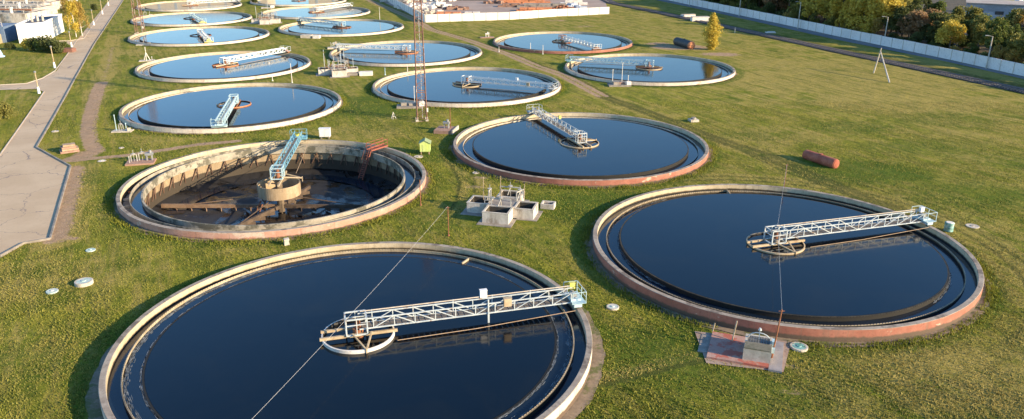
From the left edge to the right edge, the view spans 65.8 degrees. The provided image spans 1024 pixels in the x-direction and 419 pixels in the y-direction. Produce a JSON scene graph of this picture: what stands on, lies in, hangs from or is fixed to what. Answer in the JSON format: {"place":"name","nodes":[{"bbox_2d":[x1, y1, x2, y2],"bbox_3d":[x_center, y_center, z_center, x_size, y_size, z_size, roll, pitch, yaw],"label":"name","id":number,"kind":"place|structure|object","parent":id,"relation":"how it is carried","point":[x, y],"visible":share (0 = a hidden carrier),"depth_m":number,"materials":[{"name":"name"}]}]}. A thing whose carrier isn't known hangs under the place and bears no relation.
{"place":"outdoors","nodes":[
{"label":"outdoors","id":0,"kind":"place"},
{"bbox_2d":[0,71,55,90],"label":"side road","id":1,"kind":"structure","parent":0,"point":[43,83],"depth_m":169.54,"materials":[{"name":"concrete"}]},
{"bbox_2d":[0,0,121,253],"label":"road","id":2,"kind":"structure","parent":0,"point":[32,179],"depth_m":113.69,"materials":[{"name":"concrete"}]},
{"bbox_2d":[0,0,1023,418],"bbox_3d":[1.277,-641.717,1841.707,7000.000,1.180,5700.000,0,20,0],"label":"ground","id":3,"kind":"structure","parent":0,"point":[774,74],"depth_m":117.85,"materials":[{"name":"green plant"}]},
{"bbox_2d":[0,101,16,118],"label":"bush","id":4,"kind":"object","parent":3,"relation":"on","point":[5,109],"visible":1,"depth_m":141.96,"materials":[{"name":"green plant"}]},
{"bbox_2d":[0,23,17,42],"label":"pump house","id":5,"kind":"structure","parent":3,"relation":"on","point":[8,32],"depth_m":228.95,"materials":[{"name":"blue paint"}]},
{"bbox_2d":[0,6,51,22],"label":"aeration basin","id":6,"kind":"object","parent":3,"relation":"on","point":[11,15],"visible":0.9,"depth_m":270.99,"materials":[{"name":"concrete"}]},
{"bbox_2d":[0,1,57,13],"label":"aeration basin","id":7,"kind":"object","parent":3,"relation":"on","point":[53,8],"visible":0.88,"depth_m":291.56,"materials":[{"name":"concrete"}]},
{"bbox_2d":[0,0,61,8],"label":"aeration basin","id":8,"kind":"object","parent":3,"relation":"on","point":[51,2],"visible":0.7,"depth_m":305.96,"materials":[{"name":"concrete"}]},
{"bbox_2d":[15,14,63,43],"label":"white building","id":9,"kind":"structure","parent":3,"relation":"on","point":[52,25],"depth_m":231.56,"materials":[{"name":"paint"}]},
{"bbox_2d":[39,35,62,51],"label":"bush","id":10,"kind":"object","parent":3,"relation":"on","point":[44,44],"visible":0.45,"depth_m":210.29,"materials":[{"name":"green plant"}]},
{"bbox_2d":[47,39,64,52],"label":"bush","id":11,"kind":"object","parent":3,"relation":"on","point":[57,47],"visible":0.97,"depth_m":208.55,"materials":[{"name":"green plant"}]},
{"bbox_2d":[0,0,122,256],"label":"kerb","id":12,"kind":"structure","parent":3,"relation":"on","point":[56,214],"depth_m":114.66,"materials":[{"name":"concrete"}]},
{"bbox_2d":[59,142,79,153],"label":"brick stack","id":13,"kind":"object","parent":3,"relation":"on","point":[68,148],"visible":1,"depth_m":121.92,"materials":[{"name":"orange brick"}]},
{"bbox_2d":[63,0,79,36],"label":"birch tree","id":14,"kind":"object","parent":3,"relation":"on","point":[71,9],"visible":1,"depth_m":235.70,"materials":[{"name":"yellow plant"}]},
{"bbox_2d":[73,0,91,35],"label":"birch tree","id":15,"kind":"object","parent":3,"relation":"on","point":[79,14],"visible":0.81,"depth_m":238.31,"materials":[{"name":"yellow plant"}]},
{"bbox_2d":[74,277,93,287],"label":"manhole","id":16,"kind":"object","parent":3,"relation":"on","point":[84,282],"visible":1,"depth_m":78.08,"materials":[{"name":"concrete"}]},
{"bbox_2d":[131,0,144,33],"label":"lattice mast","id":17,"kind":"object","parent":3,"relation":"on","point":[141,24],"visible":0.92,"depth_m":244.14,"materials":[{"name":"metal"}]},
{"bbox_2d":[125,150,156,165],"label":"valve slab","id":18,"kind":"structure","parent":3,"relation":"on","point":[142,161],"depth_m":116.87,"materials":[{"name":"concrete"}]},
{"bbox_2d":[136,0,241,11],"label":"settling tank","id":19,"kind":"object","parent":3,"relation":"on","point":[239,4],"visible":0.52,"depth_m":312.93,"materials":[{"name":"concrete"}]},
{"bbox_2d":[141,1,237,9],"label":"water","id":20,"kind":"structure","parent":19,"relation":"in","point":[171,6],"depth_m":321.17,"materials":[{"name":"liquid"}]},
{"bbox_2d":[131,11,251,26],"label":"settling tank","id":21,"kind":"object","parent":3,"relation":"on","point":[203,24],"visible":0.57,"depth_m":277.16,"materials":[{"name":"concrete"}]},
{"bbox_2d":[134,13,248,23],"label":"water","id":22,"kind":"structure","parent":21,"relation":"in","point":[179,19],"depth_m":279.92,"materials":[{"name":"liquid"}]},
{"bbox_2d":[128,26,268,46],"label":"settling tank","id":23,"kind":"object","parent":3,"relation":"on","point":[254,38],"visible":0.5,"depth_m":236.87,"materials":[{"name":"concrete"}]},
{"bbox_2d":[131,28,266,43],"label":"water","id":24,"kind":"structure","parent":23,"relation":"in","point":[185,37],"depth_m":239.55,"materials":[{"name":"liquid"}]},
{"bbox_2d":[135,51,309,81],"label":"settling tank","id":25,"kind":"object","parent":3,"relation":"on","point":[158,78],"visible":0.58,"depth_m":185.68,"materials":[{"name":"beige concrete"}]},
{"bbox_2d":[138,54,306,77],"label":"water","id":26,"kind":"structure","parent":25,"relation":"in","point":[197,67],"depth_m":188.79,"materials":[{"name":"liquid"}]},
{"bbox_2d":[212,46,290,66],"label":"scraper bridge","id":27,"kind":"structure","parent":25,"relation":"on","point":[229,61],"depth_m":197.23,"materials":[{"name":"grey metal"}]},
{"bbox_2d":[119,83,340,134],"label":"settling tank","id":28,"kind":"object","parent":3,"relation":"on","point":[193,130],"visible":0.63,"depth_m":142.66,"materials":[{"name":"beige concrete"}]},
{"bbox_2d":[210,94,240,127],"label":"scraper bridge","id":29,"kind":"structure","parent":28,"relation":"on","point":[229,105],"depth_m":140.36,"materials":[{"name":"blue metal"}]},
{"bbox_2d":[123,86,337,126],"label":"water","id":30,"kind":"structure","parent":28,"relation":"in","point":[201,108],"depth_m":149.74,"materials":[{"name":"liquid"}]},
{"bbox_2d":[250,4,281,24],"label":"valve chambers","id":31,"kind":"object","parent":3,"relation":"on","point":[265,20],"visible":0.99,"depth_m":269.53,"materials":[{"name":"concrete"}]},
{"bbox_2d":[111,170,429,241],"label":"apron","id":32,"kind":"object","parent":3,"relation":"on","point":[336,229],"visible":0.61,"depth_m":92.94,"materials":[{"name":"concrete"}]},
{"bbox_2d":[116,139,425,241],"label":"settling tank","id":33,"kind":"object","parent":3,"relation":"on","point":[176,180],"visible":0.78,"depth_m":112.93,"materials":[{"name":"concrete"}]},
{"bbox_2d":[161,185,366,224],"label":"sludge scraper","id":34,"kind":"object","parent":33,"relation":"on","point":[276,207],"visible":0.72,"depth_m":108.39,"materials":[{"name":"metal"}]},
{"bbox_2d":[131,160,413,227],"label":"water","id":35,"kind":"structure","parent":33,"relation":"in","point":[136,202],"depth_m":103.40,"materials":[{"name":"liquid"}]},
{"bbox_2d":[166,175,387,213],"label":"puddle","id":36,"kind":"object","parent":33,"relation":"in","point":[373,190],"visible":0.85,"depth_m":117.65,"materials":[{"name":"liquid"}]},
{"bbox_2d":[268,129,308,186],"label":"scraper bridge","id":37,"kind":"structure","parent":33,"relation":"on","point":[297,138],"depth_m":113.22,"materials":[{"name":"blue metal"}]},
{"bbox_2d":[358,138,387,179],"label":"access stairs","id":38,"kind":"structure","parent":33,"relation":"on","point":[379,146],"depth_m":120.58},
{"bbox_2d":[250,0,345,6],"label":"settling tank","id":39,"kind":"object","parent":3,"relation":"on","point":[275,5],"visible":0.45,"depth_m":324.75,"materials":[{"name":"concrete"}]},
{"bbox_2d":[256,0,341,4],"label":"water","id":40,"kind":"structure","parent":39,"relation":"in","point":[285,2],"depth_m":337.30,"materials":[{"name":"liquid"}]},
{"bbox_2d":[262,6,369,19],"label":"settling tank","id":41,"kind":"object","parent":3,"relation":"on","point":[334,17],"visible":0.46,"depth_m":295.83,"materials":[{"name":"concrete"}]},
{"bbox_2d":[264,7,367,16],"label":"water","id":42,"kind":"structure","parent":41,"relation":"in","point":[299,12],"depth_m":298.42,"materials":[{"name":"liquid"}]},
{"bbox_2d":[316,50,358,77],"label":"valve chambers","id":43,"kind":"object","parent":3,"relation":"on","point":[333,70],"visible":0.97,"depth_m":181.28,"materials":[{"name":"concrete"}]},
{"bbox_2d":[278,19,403,36],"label":"settling tank","id":44,"kind":"object","parent":3,"relation":"on","point":[288,26],"visible":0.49,"depth_m":253.53,"materials":[{"name":"concrete"}]},
{"bbox_2d":[296,16,349,27],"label":"scraper bridge","id":45,"kind":"structure","parent":44,"relation":"on","point":[318,22],"depth_m":262.42,"materials":[{"name":"grey metal"}]},
{"bbox_2d":[281,21,400,33],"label":"water","id":46,"kind":"structure","parent":44,"relation":"in","point":[355,28],"depth_m":256.46,"materials":[{"name":"liquid"}]},
{"bbox_2d":[98,241,591,418],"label":"settling tank","id":47,"kind":"object","parent":3,"relation":"on","point":[559,408],"visible":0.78,"depth_m":73.22,"materials":[{"name":"concrete"}]},
{"bbox_2d":[108,251,585,418],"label":"water","id":48,"kind":"structure","parent":47,"relation":"in","point":[247,349],"depth_m":65.59,"materials":[{"name":"liquid"}]},
{"bbox_2d":[122,268,574,418],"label":"foam","id":49,"kind":"object","parent":48,"relation":"on","point":[237,278],"visible":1,"depth_m":65.89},
{"bbox_2d":[139,257,558,418],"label":"foam","id":50,"kind":"object","parent":48,"relation":"on","point":[157,417],"visible":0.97,"depth_m":64.09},
{"bbox_2d":[320,280,586,353],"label":"scraper bridge","id":51,"kind":"structure","parent":47,"relation":"on","point":[575,299],"depth_m":69.57,"materials":[{"name":"white metal"}]},
{"bbox_2d":[85,307,605,418],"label":"apron","id":52,"kind":"object","parent":3,"relation":"on","point":[94,410],"visible":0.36,"depth_m":62.03,"materials":[{"name":"soil"}]},
{"bbox_2d":[329,40,481,66],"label":"settling tank","id":53,"kind":"object","parent":3,"relation":"on","point":[436,63],"visible":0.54,"depth_m":203.11,"materials":[{"name":"beige concrete"}]},
{"bbox_2d":[332,43,418,52],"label":"scraper bridge","id":54,"kind":"structure","parent":53,"relation":"on","point":[337,45],"depth_m":211.38,"materials":[{"name":"grey metal"}]},
{"bbox_2d":[332,43,478,62],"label":"water","id":55,"kind":"structure","parent":53,"relation":"in","point":[436,52],"depth_m":208.47,"materials":[{"name":"liquid"}]},
{"bbox_2d":[387,0,424,21],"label":"panel fence","id":56,"kind":"object","parent":3,"relation":"on","point":[406,8],"visible":0.72,"depth_m":302.81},
{"bbox_2d":[397,86,423,108],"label":"valve slab","id":57,"kind":"structure","parent":3,"relation":"on","point":[405,105],"depth_m":150.61,"materials":[{"name":"concrete"}]},
{"bbox_2d":[413,0,428,121],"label":"lattice mast","id":58,"kind":"object","parent":3,"relation":"on","point":[420,61],"visible":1,"depth_m":138.05,"materials":[{"name":"metal"}]},
{"bbox_2d":[419,138,430,154],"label":"utility hut","id":59,"kind":"object","parent":3,"relation":"on","point":[425,144],"visible":1,"depth_m":120.95,"materials":[{"name":"paint"}]},
{"bbox_2d":[434,108,458,134],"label":"valve slab","id":60,"kind":"structure","parent":3,"relation":"on","point":[448,129],"depth_m":133.93,"materials":[{"name":"concrete"}]},
{"bbox_2d":[373,67,560,107],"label":"settling tank","id":61,"kind":"object","parent":3,"relation":"on","point":[498,103],"visible":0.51,"depth_m":162.39,"materials":[{"name":"beige paint"}]},
{"bbox_2d":[376,71,556,101],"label":"water","id":62,"kind":"structure","parent":61,"relation":"in","point":[440,86],"depth_m":166.86,"materials":[{"name":"liquid"}]},
{"bbox_2d":[452,75,557,91],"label":"scraper bridge","id":63,"kind":"structure","parent":61,"relation":"on","point":[516,80],"depth_m":165.86,"materials":[{"name":"grey metal"}]},
{"bbox_2d":[379,0,606,20],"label":"yard","id":64,"kind":"structure","parent":3,"relation":"on","point":[477,5],"depth_m":326.37,"materials":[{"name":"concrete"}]},
{"bbox_2d":[493,0,549,2],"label":"brick pile","id":65,"kind":"object","parent":64,"relation":"on","point":[526,1],"visible":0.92,"depth_m":334.25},
{"bbox_2d":[517,3,567,7],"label":"timber pile","id":66,"kind":"object","parent":64,"relation":"on","point":[544,5],"visible":0.71,"depth_m":318.61,"materials":[{"name":"wood"}]},
{"bbox_2d":[460,176,542,227],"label":"valve chambers","id":67,"kind":"object","parent":3,"relation":"on","point":[507,208],"visible":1,"depth_m":96.35,"materials":[{"name":"concrete"}]},
{"bbox_2d":[425,7,609,21],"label":"panel fence","id":68,"kind":"object","parent":3,"relation":"on","point":[510,15],"visible":1,"depth_m":282.05,"materials":[{"name":"concrete"}]},
{"bbox_2d":[494,31,631,53],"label":"settling tank","id":69,"kind":"object","parent":3,"relation":"on","point":[513,48],"visible":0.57,"depth_m":224.33,"materials":[{"name":"concrete"}]},
{"bbox_2d":[496,34,629,50],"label":"water","id":70,"kind":"structure","parent":69,"relation":"in","point":[540,41],"depth_m":227.80,"materials":[{"name":"liquid"}]},
{"bbox_2d":[553,35,601,50],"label":"scraper bridge","id":71,"kind":"structure","parent":69,"relation":"on","point":[578,42],"depth_m":220.32,"materials":[{"name":"grey metal"}]},
{"bbox_2d":[448,141,712,187],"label":"apron","id":72,"kind":"object","parent":3,"relation":"on","point":[461,162],"visible":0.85,"depth_m":111.89,"materials":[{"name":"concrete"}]},
{"bbox_2d":[453,112,708,185],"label":"settling tank","id":73,"kind":"object","parent":3,"relation":"on","point":[574,180],"visible":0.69,"depth_m":115.22,"materials":[{"name":"beige paint"}]},
{"bbox_2d":[527,104,596,147],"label":"scraper bridge","id":74,"kind":"structure","parent":73,"relation":"on","point":[553,122],"depth_m":131.25,"materials":[{"name":"white metal"}]},
{"bbox_2d":[457,117,704,178],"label":"water","id":75,"kind":"structure","parent":73,"relation":"in","point":[620,148],"depth_m":123.28,"materials":[{"name":"liquid"}]},
{"bbox_2d":[607,64,630,86],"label":"valve slab","id":76,"kind":"structure","parent":3,"relation":"on","point":[619,84],"depth_m":170.01,"materials":[{"name":"concrete"}]},
{"bbox_2d":[565,53,734,85],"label":"settling tank","id":77,"kind":"object","parent":3,"relation":"on","point":[587,76],"visible":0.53,"depth_m":183.14,"materials":[{"name":"beige paint"}]},
{"bbox_2d":[565,54,662,68],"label":"scraper bridge","id":78,"kind":"structure","parent":77,"relation":"on","point":[599,61],"depth_m":191.23,"materials":[{"name":"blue metal"}]},
{"bbox_2d":[568,56,731,81],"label":"water","id":79,"kind":"structure","parent":77,"relation":"in","point":[674,69],"depth_m":186.14,"materials":[{"name":"liquid"}]},
{"bbox_2d":[673,37,694,48],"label":"steel cylinder","id":80,"kind":"object","parent":3,"relation":"on","point":[684,43],"visible":1,"depth_m":220.36,"materials":[{"name":"metal"}]},
{"bbox_2d":[701,12,723,49],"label":"poplar tree","id":81,"kind":"object","parent":3,"relation":"on","point":[712,33],"visible":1,"depth_m":215.51,"materials":[{"name":"yellow plant"}]},
{"bbox_2d":[695,331,789,371],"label":"pad","id":82,"kind":"object","parent":3,"relation":"on","point":[786,350],"visible":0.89,"depth_m":65.57,"materials":[{"name":"concrete"}]},
{"bbox_2d":[697,321,783,373],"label":"valve chamber slab","id":83,"kind":"structure","parent":82,"relation":"on","point":[751,349],"depth_m":66.21,"materials":[{"name":"concrete"}]},
{"bbox_2d":[585,217,990,346],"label":"apron","id":84,"kind":"object","parent":3,"relation":"on","point":[743,333],"visible":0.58,"depth_m":72.19,"materials":[{"name":"soil"}]},
{"bbox_2d":[593,184,983,341],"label":"settling tank","id":85,"kind":"object","parent":3,"relation":"on","point":[800,331],"visible":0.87,"depth_m":74.64,"materials":[{"name":"beige paint"}]},
{"bbox_2d":[598,190,976,325],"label":"water","id":86,"kind":"structure","parent":85,"relation":"in","point":[698,245],"depth_m":83.04,"materials":[{"name":"liquid"}]},
{"bbox_2d":[617,228,951,302],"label":"foam","id":87,"kind":"object","parent":86,"relation":"on","point":[654,281],"visible":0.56,"depth_m":79.99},
{"bbox_2d":[746,205,937,253],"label":"scraper bridge","id":88,"kind":"structure","parent":85,"relation":"on","point":[919,217],"depth_m":88.64,"materials":[{"name":"white metal"}]},
{"bbox_2d":[790,342,807,351],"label":"manhole","id":89,"kind":"object","parent":3,"relation":"on","point":[798,346],"visible":1,"depth_m":67.40,"materials":[{"name":"concrete"}]},
{"bbox_2d":[601,0,1023,93],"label":"railway track","id":90,"kind":"structure","parent":3,"relation":"on","point":[899,64],"depth_m":208.50,"materials":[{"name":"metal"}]},
{"bbox_2d":[802,150,839,168],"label":"steel cylinder","id":91,"kind":"object","parent":3,"relation":"on","point":[821,159],"visible":1,"depth_m":116.49,"materials":[{"name":"metal"}]},
{"bbox_2d":[669,0,1023,75],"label":"boundary wall","id":92,"kind":"structure","parent":3,"relation":"on","point":[975,59],"depth_m":226.28,"materials":[{"name":"concrete"}]},
{"bbox_2d":[659,0,1023,78],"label":"road","id":93,"kind":"structure","parent":0,"point":[842,38],"depth_m":238.26,"materials":[{"name":"asphalt"}]},
{"bbox_2d":[673,0,1023,76],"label":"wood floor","id":94,"kind":"structure","parent":0,"point":[951,5],"depth_m":264.43,"materials":[{"name":"green plant"}]},
{"bbox_2d":[797,0,829,17],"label":"deciduous tree","id":95,"kind":"object","parent":94,"relation":"on","point":[811,6],"visible":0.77,"depth_m":261.96,"materials":[{"name":"green plant"}]},
{"bbox_2d":[817,0,838,19],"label":"deciduous tree","id":96,"kind":"object","parent":94,"relation":"on","point":[821,11],"visible":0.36,"depth_m":257.84,"materials":[{"name":"green plant"}]},
{"bbox_2d":[829,0,845,15],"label":"deciduous tree","id":97,"kind":"object","parent":94,"relation":"on","point":[835,5],"visible":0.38,"depth_m":249.60,"materials":[{"name":"green plant"}]},
{"bbox_2d":[842,0,872,29],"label":"deciduous tree","id":98,"kind":"object","parent":94,"relation":"on","point":[856,8],"visible":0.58,"depth_m":239.88,"materials":[{"name":"green plant"}]},
{"bbox_2d":[860,0,906,35],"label":"deciduous tree","id":99,"kind":"object","parent":94,"relation":"on","point":[881,7],"visible":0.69,"depth_m":230.11,"materials":[{"name":"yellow plant"}]},
{"bbox_2d":[882,3,911,33],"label":"deciduous tree","id":100,"kind":"object","parent":94,"relation":"on","point":[901,11],"visible":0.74,"depth_m":226.33,"materials":[{"name":"green plant"}]},
{"bbox_2d":[896,8,932,34],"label":"deciduous tree","id":101,"kind":"object","parent":94,"relation":"on","point":[918,19],"visible":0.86,"depth_m":221.44,"materials":[{"name":"brown plant"}]},
{"bbox_2d":[918,11,948,40],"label":"deciduous tree","id":102,"kind":"object","parent":94,"relation":"on","point":[936,18],"visible":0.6,"depth_m":217.15,"materials":[{"name":"green plant"}]},
{"bbox_2d":[934,19,969,48],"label":"deciduous tree","id":103,"kind":"object","parent":94,"relation":"on","point":[950,30],"visible":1,"depth_m":208.65,"materials":[{"name":"yellow plant"}]},
{"bbox_2d":[964,5,983,22],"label":"deciduous tree","id":104,"kind":"object","parent":94,"relation":"on","point":[972,13],"visible":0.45,"depth_m":238.72,"materials":[{"name":"green plant"}]},
{"bbox_2d":[972,15,992,52],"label":"deciduous tree","id":105,"kind":"object","parent":94,"relation":"on","point":[979,29],"visible":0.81,"depth_m":202.87,"materials":[{"name":"green plant"}]},
{"bbox_2d":[982,17,1008,53],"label":"deciduous tree","id":106,"kind":"object","parent":94,"relation":"on","point":[1000,27],"visible":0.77,"depth_m":196.21,"materials":[{"name":"green plant"}]},
{"bbox_2d":[991,44,1008,59],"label":"deciduous tree","id":107,"kind":"object","parent":94,"relation":"on","point":[996,52],"visible":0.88,"depth_m":193.72,"materials":[{"name":"green plant"}]},
{"bbox_2d":[1004,49,1023,62],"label":"deciduous tree","id":108,"kind":"object","parent":94,"relation":"on","point":[1009,57],"visible":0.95,"depth_m":189.51,"materials":[{"name":"green plant"}]},
{"bbox_2d":[1006,32,1023,62],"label":"deciduous tree","id":109,"kind":"object","parent":94,"relation":"on","point":[1011,41],"visible":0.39,"depth_m":191.99,"materials":[{"name":"green plant"}]},
{"bbox_2d":[1011,33,1023,58],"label":"deciduous tree","id":110,"kind":"object","parent":94,"relation":"on","point":[1019,44],"visible":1,"depth_m":188.07,"materials":[{"name":"green plant"}]},
{"bbox_2d":[965,0,1023,19],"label":"concrete building","id":111,"kind":"structure","parent":0,"point":[995,8],"depth_m":275.99,"materials":[{"name":"concrete"}]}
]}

